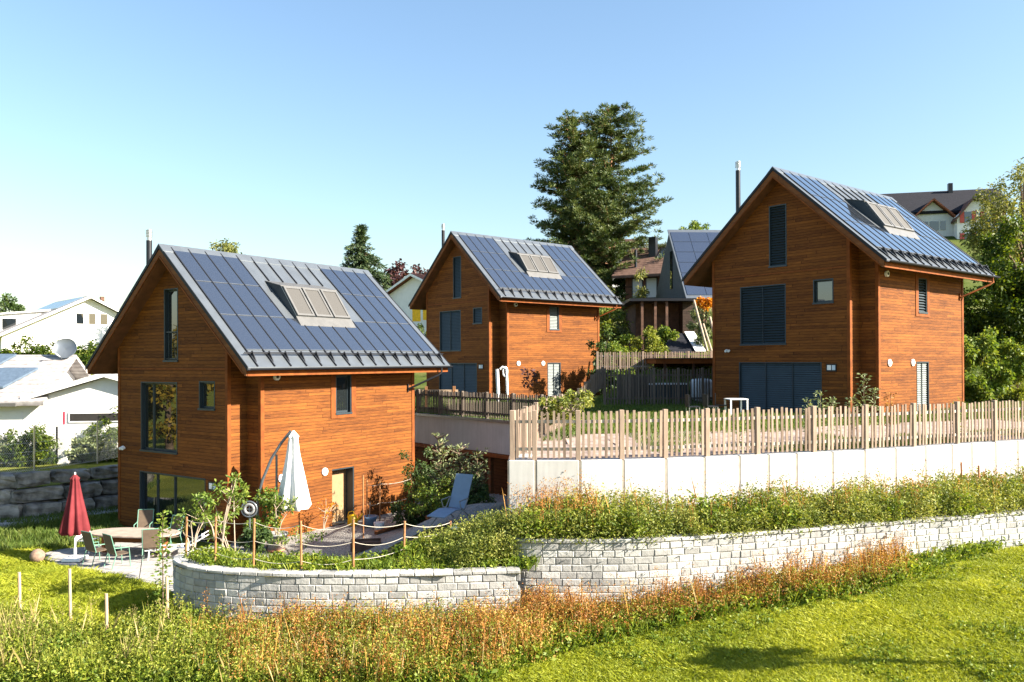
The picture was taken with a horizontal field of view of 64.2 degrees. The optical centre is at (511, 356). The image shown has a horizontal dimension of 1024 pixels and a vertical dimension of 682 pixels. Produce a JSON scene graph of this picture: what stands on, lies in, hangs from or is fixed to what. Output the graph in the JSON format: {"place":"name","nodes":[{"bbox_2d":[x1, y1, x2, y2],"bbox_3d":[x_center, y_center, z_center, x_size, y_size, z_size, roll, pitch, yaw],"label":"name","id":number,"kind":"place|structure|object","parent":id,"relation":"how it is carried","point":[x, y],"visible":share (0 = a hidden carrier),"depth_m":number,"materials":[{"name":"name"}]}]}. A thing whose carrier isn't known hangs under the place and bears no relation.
{"place":"outdoors","nodes":[
{"label":"outdoors","id":0,"kind":"place"},
{"bbox_2d":[0,504,122,550],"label":"rough grass","id":1,"kind":"structure","parent":0,"point":[41,532],"depth_m":30.80,"materials":[{"name":"plant"}]},
{"bbox_2d":[45,542,197,592],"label":"patio","id":2,"kind":"structure","parent":0,"point":[147,567],"depth_m":26.86,"materials":[{"name":"stone"}]},
{"bbox_2d":[58,472,90,561],"bbox_3d":[-14.497,5.290,27.038,0.944,2.905,0.938,0,0,-25],"label":"parasol","id":3,"kind":"object","parent":2,"relation":"on","point":[75,522],"visible":0.96,"depth_m":26.86,"materials":[{"name":"red fabric"}]},
{"bbox_2d":[81,531,109,565],"bbox_3d":[-13.602,6.201,26.632,0.577,1.100,0.661,0,0,32],"label":"garden chair","id":4,"kind":"object","parent":2,"relation":"on","point":[88,541],"visible":0.93,"depth_m":26.46,"materials":[{"name":"green paint"}]},
{"bbox_2d":[102,533,130,569],"bbox_3d":[-12.690,6.195,26.178,0.577,1.100,0.661,0,0,38],"label":"garden chair","id":5,"kind":"object","parent":2,"relation":"on","point":[109,544],"visible":1,"depth_m":26.04,"materials":[{"name":"green paint"}]},
{"bbox_2d":[90,527,179,557],"bbox_3d":[-12.937,6.383,27.982,3.198,0.745,1.440,0,0,8],"label":"garden table","id":6,"kind":"object","parent":2,"relation":"on","point":[128,534],"visible":0.69,"depth_m":27.90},
{"bbox_2d":[133,509,153,527],"bbox_3d":[-13.558,6.218,30.041,0.577,1.100,0.661,0,0,-10],"label":"garden chair","id":7,"kind":"object","parent":2,"relation":"on","point":[145,518],"visible":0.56,"depth_m":30.27,"materials":[{"name":"fabric"}]},
{"bbox_2d":[141,528,161,562],"bbox_3d":[-11.950,6.196,27.058,0.577,1.100,0.661,0,0,-20],"label":"garden chair","id":8,"kind":"object","parent":2,"relation":"on","point":[147,539],"visible":0.73,"depth_m":26.82,"materials":[{"name":"fabric"}]},
{"bbox_2d":[174,494,526,576],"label":"garden gravel","id":9,"kind":"structure","parent":0,"point":[340,536],"depth_m":28.21,"materials":[{"name":"gravel"}]},
{"bbox_2d":[170,503,214,549],"bbox_3d":[-8.727,4.776,22.219,1.137,1.533,1.454,0,0,0],"label":"young tree","id":10,"kind":"object","parent":9,"relation":"on","point":[204,517],"visible":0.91,"depth_m":22.28,"materials":[{"name":"green plant"}]},
{"bbox_2d":[191,472,250,544],"bbox_3d":[-7.928,4.429,22.482,1.374,2.509,1.712,0,0,35],"label":"young tree","id":11,"kind":"object","parent":9,"relation":"on","point":[242,495],"visible":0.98,"depth_m":22.45,"materials":[{"name":"green plant"}]},
{"bbox_2d":[199,489,243,549],"bbox_3d":[-8.415,5.343,23.441,1.143,2.963,1.470,0,0,0],"label":"young tree","id":12,"kind":"object","parent":9,"relation":"on","point":[220,516],"visible":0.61,"depth_m":23.36,"materials":[{"name":"green plant"}]},
{"bbox_2d":[235,526,273,554],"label":"bush","id":13,"kind":"object","parent":9,"relation":"on","point":[263,535],"visible":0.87,"depth_m":26.31,"materials":[{"name":"green plant"}]},
{"bbox_2d":[243,486,284,549],"bbox_3d":[-8.605,5.783,28.253,1.411,2.666,1.246,0,0,-18],"label":"bush","id":14,"kind":"object","parent":9,"relation":"on","point":[268,520],"visible":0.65,"depth_m":28.13,"materials":[{"name":"green plant"}]},
{"bbox_2d":[267,531,287,552],"bbox_3d":[-8.100,6.372,28.054,0.780,0.620,0.772,0,0,0],"label":"planter","id":15,"kind":"object","parent":9,"relation":"on","point":[272,548],"visible":0.61,"depth_m":27.82,"materials":[{"name":"ceramic"}]},
{"bbox_2d":[251,486,300,534],"bbox_3d":[-8.094,5.389,28.222,1.652,1.900,1.215,0,0,0],"label":"citrus shrub","id":16,"kind":"object","parent":15,"relation":"in","point":[276,499],"visible":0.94,"depth_m":28.08,"materials":[{"name":"green plant"}]},
{"bbox_2d":[256,430,310,548],"bbox_3d":[-8.097,4.656,28.771,2.049,4.119,1.105,0,0,0],"label":"cantilever parasol","id":17,"kind":"object","parent":9,"relation":"on","point":[293,482],"visible":0.82,"depth_m":28.64,"materials":[{"name":"white fabric"}]},
{"bbox_2d":[270,525,326,554],"bbox_3d":[-7.121,6.314,27.238,1.772,1.186,1.357,0,0,8],"label":"garden plant","id":18,"kind":"object","parent":9,"relation":"on","point":[283,538],"visible":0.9,"depth_m":27.07,"materials":[{"name":"green plant"}]},
{"bbox_2d":[185,516,473,568],"bbox_3d":[-4.713,4.725,21.100,7.652,1.377,1.986,0,0,-8],"label":"rope fence","id":19,"kind":"object","parent":9,"relation":"on","point":[353,523],"visible":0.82,"depth_m":20.34,"materials":[{"name":"orange wood"}]},
{"bbox_2d":[179,530,540,571],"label":"bed plants","id":20,"kind":"object","parent":9,"relation":"on","point":[313,560],"visible":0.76,"depth_m":20.54,"materials":[{"name":"green plant"}]},
{"bbox_2d":[350,538,380,551],"bbox_3d":[-4.914,6.339,27.469,1.000,0.300,0.590,0,0,-8],"label":"wooden trough","id":21,"kind":"object","parent":9,"relation":"on","point":[370,543],"visible":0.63,"depth_m":27.19,"materials":[{"name":"wood"}]},
{"bbox_2d":[362,474,411,537],"bbox_3d":[-5.261,5.579,32.047,0.998,2.383,3.716,0,0,22],"label":"rope fence","id":22,"kind":"object","parent":9,"relation":"on","point":[367,504],"visible":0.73,"depth_m":32.15,"materials":[{"name":"orange wood"}]},
{"bbox_2d":[388,489,430,527],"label":"bush","id":23,"kind":"object","parent":9,"relation":"on","point":[413,519],"visible":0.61,"depth_m":31.16,"materials":[{"name":"green plant"}]},
{"bbox_2d":[399,446,440,506],"bbox_3d":[-3.683,5.387,34.002,2.030,3.374,1.705,0,0,0],"label":"bush","id":24,"kind":"object","parent":9,"relation":"on","point":[416,472],"visible":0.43,"depth_m":33.84,"materials":[{"name":"green plant"}]},
{"bbox_2d":[403,471,452,515],"bbox_3d":[-2.955,5.572,30.923,1.964,2.328,2.166,0,0,43],"label":"bush","id":25,"kind":"object","parent":9,"relation":"on","point":[432,501],"visible":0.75,"depth_m":30.66,"materials":[{"name":"green plant"}]},
{"bbox_2d":[420,432,459,505],"bbox_3d":[-2.697,4.881,31.481,1.797,3.963,1.647,0,0,26],"label":"spire shrub","id":26,"kind":"object","parent":9,"relation":"on","point":[439,451],"visible":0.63,"depth_m":31.35,"materials":[{"name":"green plant"}]},
{"bbox_2d":[427,473,472,524],"bbox_3d":[-1.834,4.288,24.423,0.676,1.356,1.647,0,0,28],"label":"reclining chair","id":27,"kind":"object","parent":9,"relation":"on","point":[459,498],"visible":0.89,"depth_m":24.83,"materials":[{"name":"fabric"}]},
{"bbox_2d":[447,443,470,488],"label":"spire shrub","id":28,"kind":"object","parent":9,"relation":"on","point":[457,450],"visible":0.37,"depth_m":31.74,"materials":[{"name":"green plant"}]},
{"bbox_2d":[443,467,496,504],"bbox_3d":[-1.633,5.409,31.431,2.090,2.264,1.610,0,0,41],"label":"bush","id":29,"kind":"object","parent":9,"relation":"on","point":[483,494],"visible":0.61,"depth_m":31.11,"materials":[{"name":"green plant"}]},
{"bbox_2d":[465,447,490,503],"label":"spire shrub","id":30,"kind":"object","parent":9,"relation":"on","point":[477,466],"visible":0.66,"depth_m":31.44,"materials":[{"name":"green plant"}]},
{"bbox_2d":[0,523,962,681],"bbox_3d":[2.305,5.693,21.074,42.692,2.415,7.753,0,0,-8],"label":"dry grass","id":31,"kind":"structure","parent":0,"point":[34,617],"depth_m":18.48,"materials":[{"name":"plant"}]},
{"bbox_2d":[0,350,1022,681],"bbox_3d":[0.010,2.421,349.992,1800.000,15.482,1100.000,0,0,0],"label":"ground","id":32,"kind":"structure","parent":0,"point":[98,464],"depth_m":19.82,"materials":[{"name":"plant"}]},
{"bbox_2d":[0,292,25,312],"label":"broadleaf tree","id":33,"kind":"object","parent":32,"relation":"on","point":[6,303],"visible":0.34,"depth_m":119.58,"materials":[{"name":"green plant"}]},
{"bbox_2d":[0,422,62,466],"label":"hedge shrub","id":34,"kind":"object","parent":32,"relation":"on","point":[40,438],"visible":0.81,"depth_m":42.60,"materials":[{"name":"green plant"}]},
{"bbox_2d":[8,334,58,354],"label":"hedge shrub","id":35,"kind":"object","parent":32,"relation":"on","point":[37,349],"visible":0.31,"depth_m":65.69,"materials":[{"name":"green plant"}]},
{"bbox_2d":[0,354,117,462],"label":"white bungalow","id":36,"kind":"object","parent":32,"relation":"on","point":[48,390],"visible":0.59,"depth_m":44.87,"materials":[{"name":"paint"}]},
{"bbox_2d":[0,411,21,462],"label":"garage door","id":37,"kind":"structure","parent":36,"relation":"in","point":[13,419],"depth_m":44.40,"materials":[{"name":"white paint"}]},
{"bbox_2d":[52,338,76,358],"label":"satellite dish","id":38,"kind":"object","parent":36,"relation":"on","point":[65,348],"visible":0.92,"depth_m":47.96,"materials":[{"name":"grey metal"}]},
{"bbox_2d":[69,412,117,421],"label":"window","id":39,"kind":"structure","parent":36,"relation":"in","point":[73,416],"depth_m":44.83,"materials":[{"name":"white paint"}]},
{"bbox_2d":[0,464,117,519],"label":"boulder wall","id":40,"kind":"structure","parent":32,"relation":"on","point":[32,500],"depth_m":35.31,"materials":[{"name":"stone"}]},
{"bbox_2d":[0,420,117,471],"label":"wire fence","id":41,"kind":"object","parent":40,"relation":"on","point":[34,451],"visible":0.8,"depth_m":37.53,"materials":[{"name":"silver metal"}]},
{"bbox_2d":[56,412,70,463],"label":"gate pillar","id":42,"kind":"structure","parent":32,"relation":"on","point":[62,428],"depth_m":43.73,"materials":[{"name":"concrete"}]},
{"bbox_2d":[55,431,108,463],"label":"hedge shrub","id":43,"kind":"object","parent":32,"relation":"on","point":[82,444],"visible":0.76,"depth_m":44.18,"materials":[{"name":"green plant"}]},
{"bbox_2d":[73,339,98,374],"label":"hedge shrub","id":44,"kind":"object","parent":32,"relation":"on","point":[84,358],"visible":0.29,"depth_m":65.64,"materials":[{"name":"green plant"}]},
{"bbox_2d":[81,405,117,463],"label":"hedge shrub","id":45,"kind":"object","parent":32,"relation":"on","point":[114,459],"visible":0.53,"depth_m":44.53,"materials":[{"name":"green plant"}]},
{"bbox_2d":[150,510,172,607],"bbox_3d":[-8.639,5.320,20.104,0.552,3.086,0.538,0,0,-25],"label":"sapling","id":46,"kind":"object","parent":32,"relation":"on","point":[161,551],"visible":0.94,"depth_m":20.10,"materials":[{"name":"green plant"}]},
{"bbox_2d":[85,229,452,545],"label":"wooden house","id":47,"kind":"structure","parent":32,"relation":"on","point":[221,364],"depth_m":31.82,"materials":[{"name":"brown wood"}]},
{"bbox_2d":[139,382,177,454],"bbox_3d":[-13.637,2.355,31.686,2.435,2.749,0.290,0,0,34],"label":"window","id":48,"kind":"structure","parent":47,"relation":"in","point":[158,399],"depth_m":31.85,"materials":[{"name":"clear glass"}]},
{"bbox_2d":[163,288,178,361],"bbox_3d":[-12.980,-1.200,31.255,0.933,2.812,0.290,0,0,34],"label":"window","id":49,"kind":"structure","parent":47,"relation":"in","point":[170,295],"depth_m":31.40,"materials":[{"name":"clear glass"}]},
{"bbox_2d":[140,471,205,540],"bbox_3d":[-12.947,5.640,31.217,4.236,2.283,0.290,0,0,34],"label":"window","id":50,"kind":"structure","parent":47,"relation":"in","point":[160,492],"depth_m":31.41,"materials":[{"name":"clear glass"}]},
{"bbox_2d":[197,381,214,410],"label":"window","id":51,"kind":"structure","parent":47,"relation":"in","point":[206,388],"depth_m":30.12,"materials":[{"name":"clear glass"}]},
{"bbox_2d":[332,466,353,525],"bbox_3d":[-6.971,5.634,32.986,0.540,2.296,1.206,0,0,34],"label":"door","id":52,"kind":"structure","parent":47,"relation":"in","point":[342,478],"depth_m":33.36,"materials":[{"name":"yellow wood"}]},
{"bbox_2d":[336,375,352,414],"bbox_3d":[-6.876,1.530,32.957,0.290,1.593,0.910,0,0,34],"label":"window","id":53,"kind":"structure","parent":47,"relation":"in","point":[343,382],"depth_m":33.08,"materials":[{"name":"grey glass"}]},
{"bbox_2d":[172,546,519,627],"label":"block wall","id":54,"kind":"structure","parent":32,"relation":"on","point":[460,584],"depth_m":19.79,"materials":[{"name":"white stone"}]},
{"bbox_2d":[415,412,509,494],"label":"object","id":55,"kind":"structure","parent":32,"relation":"on","point":[481,434],"depth_m":38.91,"materials":[{"name":"concrete"}]},
{"bbox_2d":[414,389,574,423],"bbox_3d":[-4.038,2.280,40.876,0.631,1.230,20.101,0,0,-42],"label":"picket fence","id":56,"kind":"object","parent":55,"relation":"on","point":[461,402],"visible":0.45,"depth_m":38.56,"materials":[{"name":"wood"}]},
{"bbox_2d":[569,367,603,413],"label":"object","id":57,"kind":"structure","parent":55,"relation":"on","point":[594,384],"depth_m":39.38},
{"bbox_2d":[0,535,1023,681],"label":"olive weeds","id":58,"kind":"object","parent":32,"relation":"on","point":[206,636],"visible":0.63,"depth_m":18.17,"materials":[{"name":"green plant"}]},
{"bbox_2d":[0,543,1023,681],"bbox_3d":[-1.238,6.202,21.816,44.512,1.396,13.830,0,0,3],"label":"lawn grass","id":59,"kind":"structure","parent":32,"relation":"on","point":[46,578],"depth_m":18.39,"materials":[{"name":"green plant"}]},
{"bbox_2d":[176,526,917,681],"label":"tall grass","id":60,"kind":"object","parent":32,"relation":"on","point":[538,597],"visible":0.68,"depth_m":19.26,"materials":[{"name":"plant"}]},
{"bbox_2d":[506,509,1023,607],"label":"block wall","id":61,"kind":"structure","parent":32,"relation":"on","point":[593,562],"depth_m":20.99,"materials":[{"name":"grey stone"}]},
{"bbox_2d":[0,0,1023,311],"label":"sky","id":62,"kind":"structure","parent":0,"point":[278,129],"materials":[{"name":"blue"}]},
{"bbox_2d":[410,459,1023,570],"bbox_3d":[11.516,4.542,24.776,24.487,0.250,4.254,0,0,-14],"label":"shrub bed","id":63,"kind":"object","parent":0,"point":[762,527],"visible":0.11,"depth_m":22.80,"materials":[{"name":"plant"}]},
{"bbox_2d":[502,452,1023,528],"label":"shrub seed heads","id":64,"kind":"object","parent":63,"relation":"on","point":[594,503],"visible":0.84,"depth_m":22.05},
{"bbox_2d":[507,468,1023,543],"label":"broad leaf weeds","id":65,"kind":"object","parent":63,"relation":"on","point":[717,509],"visible":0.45,"depth_m":21.54,"materials":[{"name":"plant"}]},
{"bbox_2d":[414,223,1023,433],"bbox_3d":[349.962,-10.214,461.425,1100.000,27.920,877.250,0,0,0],"label":"ground","id":66,"kind":"structure","parent":0,"point":[419,377],"depth_m":69.91,"materials":[{"name":"plant"}]},
{"bbox_2d":[0,295,118,351],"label":"white house","id":67,"kind":"structure","parent":66,"relation":"on","point":[84,320],"depth_m":90.43,"materials":[{"name":"paint"}]},
{"bbox_2d":[208,238,242,253],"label":"broadleaf tree","id":68,"kind":"object","parent":66,"relation":"on","point":[226,246],"visible":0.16,"depth_m":87.98,"materials":[{"name":"green plant"}]},
{"bbox_2d":[340,224,393,290],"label":"spruce tree","id":69,"kind":"object","parent":66,"relation":"on","point":[360,256],"visible":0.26,"depth_m":94.76,"materials":[{"name":"green plant"}]},
{"bbox_2d":[386,273,425,334],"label":"white house","id":70,"kind":"structure","parent":66,"relation":"on","point":[401,292],"depth_m":88.72,"materials":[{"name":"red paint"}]},
{"bbox_2d":[383,258,428,289],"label":"copper beech","id":71,"kind":"object","parent":66,"relation":"on","point":[396,277],"visible":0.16,"depth_m":109.37,"materials":[{"name":"red plant"}]},
{"bbox_2d":[408,224,623,397],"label":"wooden house","id":72,"kind":"structure","parent":66,"relation":"on","point":[489,304],"depth_m":54.31,"materials":[{"name":"brown wood"}]},
{"bbox_2d":[439,310,460,351],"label":"window","id":73,"kind":"structure","parent":72,"relation":"in","point":[450,321],"depth_m":55.02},
{"bbox_2d":[452,256,460,298],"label":"window","id":74,"kind":"structure","parent":72,"relation":"in","point":[456,260],"depth_m":54.56,"materials":[{"name":"glass"}]},
{"bbox_2d":[439,363,476,395],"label":"window","id":75,"kind":"structure","parent":72,"relation":"in","point":[463,376],"depth_m":54.24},
{"bbox_2d":[547,363,560,396],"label":"window","id":76,"kind":"structure","parent":72,"relation":"in","point":[553,369],"depth_m":54.45,"materials":[{"name":"glass"}]},
{"bbox_2d":[538,388,594,427],"bbox_3d":[1.644,2.053,26.650,2.158,2.047,1.421,0,0,18],"label":"rose bush","id":77,"kind":"object","parent":66,"relation":"on","point":[558,403],"visible":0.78,"depth_m":26.42,"materials":[{"name":"green plant"}]},
{"bbox_2d":[525,109,640,288],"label":"pine tree","id":78,"kind":"object","parent":66,"relation":"on","point":[565,169],"visible":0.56,"depth_m":78.50,"materials":[{"name":"green plant"}]},
{"bbox_2d":[585,328,618,392],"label":"bush","id":79,"kind":"object","parent":66,"relation":"on","point":[602,347],"visible":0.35,"depth_m":52.00,"materials":[{"name":"green plant"}]},
{"bbox_2d":[549,101,672,328],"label":"pine tree","id":80,"kind":"object","parent":66,"relation":"on","point":[626,149],"visible":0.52,"depth_m":79.50,"materials":[{"name":"green plant"}]},
{"bbox_2d":[599,307,633,365],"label":"bush","id":81,"kind":"object","parent":66,"relation":"on","point":[605,319],"visible":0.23,"depth_m":61.36,"materials":[{"name":"green plant"}]},
{"bbox_2d":[606,340,639,391],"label":"bush","id":82,"kind":"object","parent":66,"relation":"on","point":[615,348],"visible":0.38,"depth_m":53.75,"materials":[{"name":"green plant"}]},
{"bbox_2d":[618,376,649,397],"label":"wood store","id":83,"kind":"structure","parent":66,"relation":"on","point":[646,381],"depth_m":44.99,"materials":[{"name":"wood"}]},
{"bbox_2d":[619,267,649,320],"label":"bush","id":84,"kind":"object","parent":66,"relation":"on","point":[641,294],"visible":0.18,"depth_m":69.79,"materials":[{"name":"green plant"}]},
{"bbox_2d":[627,325,671,369],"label":"bush","id":85,"kind":"object","parent":66,"relation":"on","point":[655,345],"visible":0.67,"depth_m":54.44,"materials":[{"name":"green plant"}]},
{"bbox_2d":[596,351,711,370],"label":"picket fence","id":86,"kind":"object","parent":66,"relation":"on","point":[651,366],"visible":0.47,"depth_m":49.44,"materials":[{"name":"wood"}]},
{"bbox_2d":[603,368,712,404],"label":"picket fence","id":87,"kind":"object","parent":66,"relation":"on","point":[652,374],"visible":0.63,"depth_m":42.88,"materials":[{"name":"wood"}]},
{"bbox_2d":[609,237,711,322],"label":"brown house","id":88,"kind":"structure","parent":66,"relation":"on","point":[650,265],"depth_m":77.70,"materials":[{"name":"tile"}]},
{"bbox_2d":[642,325,679,347],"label":"bush","id":89,"kind":"object","parent":66,"relation":"on","point":[664,334],"visible":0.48,"depth_m":57.72,"materials":[{"name":"green plant"}]},
{"bbox_2d":[619,230,720,358],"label":"dark house","id":90,"kind":"structure","parent":66,"relation":"on","point":[670,305],"depth_m":62.85,"materials":[{"name":"grey stone"}]},
{"bbox_2d":[644,358,712,378],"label":"carport","id":91,"kind":"object","parent":66,"relation":"on","point":[677,362],"visible":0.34,"depth_m":46.40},
{"bbox_2d":[663,332,705,353],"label":"shed","id":92,"kind":"structure","parent":66,"relation":"on","point":[682,343],"depth_m":56.66,"materials":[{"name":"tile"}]},
{"bbox_2d":[686,301,711,348],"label":"bush","id":93,"kind":"object","parent":66,"relation":"on","point":[693,326],"visible":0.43,"depth_m":56.06,"materials":[{"name":"green plant"}]},
{"bbox_2d":[415,357,1023,454],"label":"garden grass","id":94,"kind":"structure","parent":66,"relation":"on","point":[640,407],"depth_m":33.96,"materials":[{"name":"green plant"}]},
{"bbox_2d":[508,439,1023,515],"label":"concrete wall","id":95,"kind":"structure","parent":66,"relation":"on","point":[674,471],"depth_m":23.59,"materials":[{"name":"white concrete"}]},
{"bbox_2d":[514,392,568,458],"bbox_3d":[1.148,2.164,27.907,0.150,1.490,10.530,0,0,12],"label":"picket fence","id":96,"kind":"object","parent":95,"relation":"on","point":[526,410],"visible":0.27,"depth_m":25.14,"materials":[{"name":"wood"}]},
{"bbox_2d":[510,400,1023,460],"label":"picket fence","id":97,"kind":"object","parent":95,"relation":"on","point":[812,416],"visible":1,"depth_m":23.86,"materials":[{"name":"beige wood"}]},
{"bbox_2d":[509,418,1023,458],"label":"gravel strip","id":98,"kind":"object","parent":66,"relation":"on","point":[603,445],"visible":0.19,"depth_m":26.45,"materials":[{"name":"gravel"}]},
{"bbox_2d":[682,161,1000,413],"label":"wooden house","id":99,"kind":"structure","parent":66,"relation":"on","point":[823,285],"depth_m":36.56,"materials":[{"name":"brown wood"}]},
{"bbox_2d":[739,284,785,345],"bbox_3d":[11.578,-1.892,37.523,0.290,2.749,2.435,0,0,-39],"label":"window","id":100,"kind":"structure","parent":99,"relation":"in","point":[762,308],"depth_m":37.50,"materials":[{"name":"metal"}]},
{"bbox_2d":[768,204,786,267],"bbox_3d":[12.077,-5.447,36.920,0.290,2.812,0.933,0,0,-39],"label":"window","id":101,"kind":"structure","parent":99,"relation":"in","point":[777,213],"depth_m":36.94,"materials":[{"name":"metal"}]},
{"bbox_2d":[739,362,821,413],"bbox_3d":[12.109,1.393,36.878,0.290,2.283,4.236,0,0,-39],"label":"window","id":102,"kind":"structure","parent":99,"relation":"in","point":[766,385],"depth_m":36.86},
{"bbox_2d":[812,278,833,304],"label":"window","id":103,"kind":"structure","parent":99,"relation":"in","point":[822,288],"depth_m":35.28,"materials":[{"name":"grey glass"}]},
{"bbox_2d":[916,362,928,410],"bbox_3d":[18.417,1.368,36.760,1.254,2.283,0.290,0,0,-39],"label":"window","id":104,"kind":"structure","parent":99,"relation":"in","point":[922,368],"depth_m":36.86,"materials":[{"name":"glass"}]},
{"bbox_2d":[919,278,927,313],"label":"window","id":105,"kind":"structure","parent":99,"relation":"in","point":[922,282],"depth_m":36.93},
{"bbox_2d":[881,183,1011,238],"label":"white house","id":106,"kind":"structure","parent":66,"relation":"on","point":[947,212],"depth_m":100.15,"materials":[{"name":"paint"}]},
{"bbox_2d":[959,157,1023,265],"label":"airy tree","id":107,"kind":"object","parent":66,"relation":"on","point":[972,236],"visible":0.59,"depth_m":65.71,"materials":[{"name":"green plant"}]},
{"bbox_2d":[963,213,1023,361],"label":"broadleaf tree","id":108,"kind":"object","parent":66,"relation":"on","point":[1004,312],"visible":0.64,"depth_m":51.51,"materials":[{"name":"green plant"}]},
{"bbox_2d":[964,326,1023,402],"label":"leafy shrub","id":109,"kind":"object","parent":66,"relation":"on","point":[991,357],"visible":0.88,"depth_m":42.44,"materials":[{"name":"green plant"}]},
{"bbox_2d":[995,366,1023,401],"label":"leafy shrub","id":110,"kind":"object","parent":66,"relation":"on","point":[1017,393],"visible":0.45,"depth_m":43.78,"materials":[{"name":"green plant"}]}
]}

